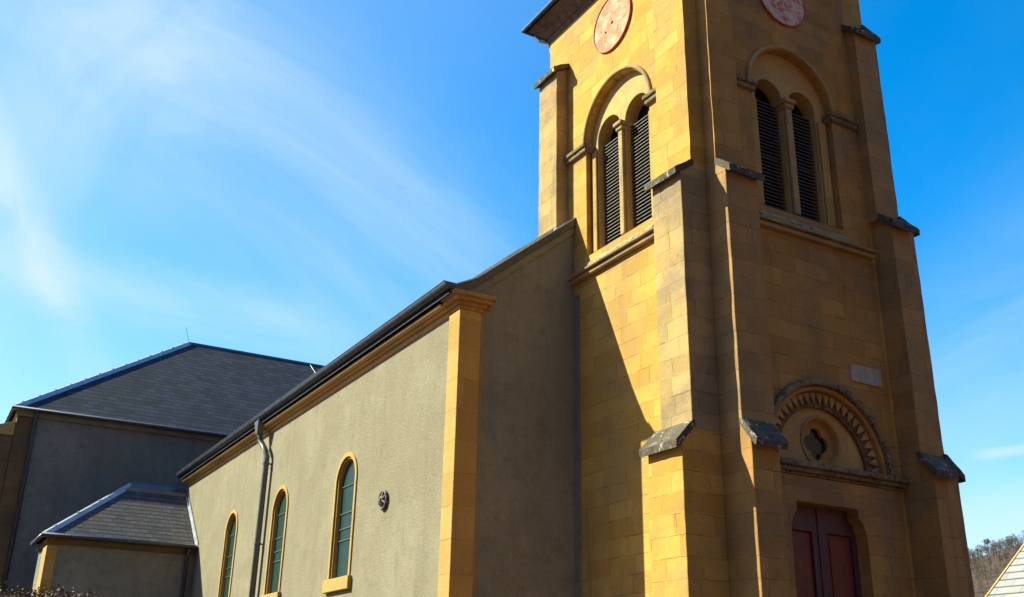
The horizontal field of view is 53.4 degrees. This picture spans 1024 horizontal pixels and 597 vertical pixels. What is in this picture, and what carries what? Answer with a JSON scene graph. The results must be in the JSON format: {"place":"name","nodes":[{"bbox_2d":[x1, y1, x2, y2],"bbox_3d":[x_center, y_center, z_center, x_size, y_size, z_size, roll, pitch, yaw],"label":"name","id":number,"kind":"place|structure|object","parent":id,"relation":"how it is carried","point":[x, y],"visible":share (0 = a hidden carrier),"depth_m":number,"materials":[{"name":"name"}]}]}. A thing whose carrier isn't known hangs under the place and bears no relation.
{"place":"outdoors","nodes":[
{"label":"outdoors","id":0,"kind":"place"},
{"bbox_2d":[0,580,96,596],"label":"hedge","id":1,"kind":"object","parent":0,"point":[35,593],"visible":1,"depth_m":7.76,"materials":[{"name":"green plant"}]},
{"bbox_2d":[0,0,974,596],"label":"church","id":2,"kind":"structure","parent":0,"point":[678,346],"depth_m":20.43,"materials":[{"name":"stone"}]},
{"bbox_2d":[217,510,237,596],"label":"nave window","id":3,"kind":"structure","parent":2,"relation":"in","point":[231,538],"depth_m":32.08,"materials":[{"name":"green glass"}]},
{"bbox_2d":[259,485,288,596],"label":"nave window","id":4,"kind":"structure","parent":2,"relation":"in","point":[277,542],"depth_m":28.06,"materials":[{"name":"green glass"}]},
{"bbox_2d":[322,452,357,593],"bbox_3d":[-3.864,5.205,23.839,0.380,3.210,1.600,13,-24,-27],"label":"nave window","id":5,"kind":"structure","parent":2,"relation":"in","point":[341,579],"depth_m":23.96,"materials":[{"name":"green glass"}]},
{"bbox_2d":[564,64,655,284],"bbox_3d":[2.354,-2.838,21.703,0.710,4.500,3.715,13,-24,-27],"label":"belfry window","id":6,"kind":"structure","parent":2,"relation":"in","point":[620,149],"depth_m":21.89,"materials":[{"name":"stone"}]},
{"bbox_2d":[736,45,876,259],"bbox_3d":[5.644,-3.106,20.601,3.580,4.390,0.710,13,-24,-27],"label":"belfry window","id":7,"kind":"structure","parent":2,"relation":"in","point":[789,119],"depth_m":20.74,"materials":[{"name":"stone"}]},
{"bbox_2d":[792,505,861,596],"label":"portal door","id":8,"kind":"structure","parent":2,"relation":"in","point":[826,563],"depth_m":17.68,"materials":[{"name":"paint"}]},
{"bbox_2d":[0,0,1023,556],"label":"sky","id":9,"kind":"structure","parent":0,"point":[284,179],"materials":[{"name":"blue"}]},
{"bbox_2d":[970,543,1022,596],"bbox_3d":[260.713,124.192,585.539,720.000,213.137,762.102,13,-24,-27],"label":"hill","id":10,"kind":"structure","parent":0,"point":[994,577],"depth_m":533.80,"materials":[{"name":"brown plant"}]},
{"bbox_2d":[979,539,991,551],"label":"bare tree","id":11,"kind":"object","parent":10,"relation":"on","point":[985,542],"visible":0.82,"depth_m":659.17,"materials":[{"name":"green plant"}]},
{"bbox_2d":[968,530,1023,596],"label":"woodland","id":12,"kind":"object","parent":10,"relation":"on","point":[1008,543],"visible":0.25,"depth_m":555.87,"materials":[{"name":"brown plant"}]},
{"bbox_2d":[985,543,1023,596],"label":"house","id":13,"kind":"structure","parent":0,"point":[1009,582],"depth_m":35.32,"materials":[{"name":"wood"}]}
]}

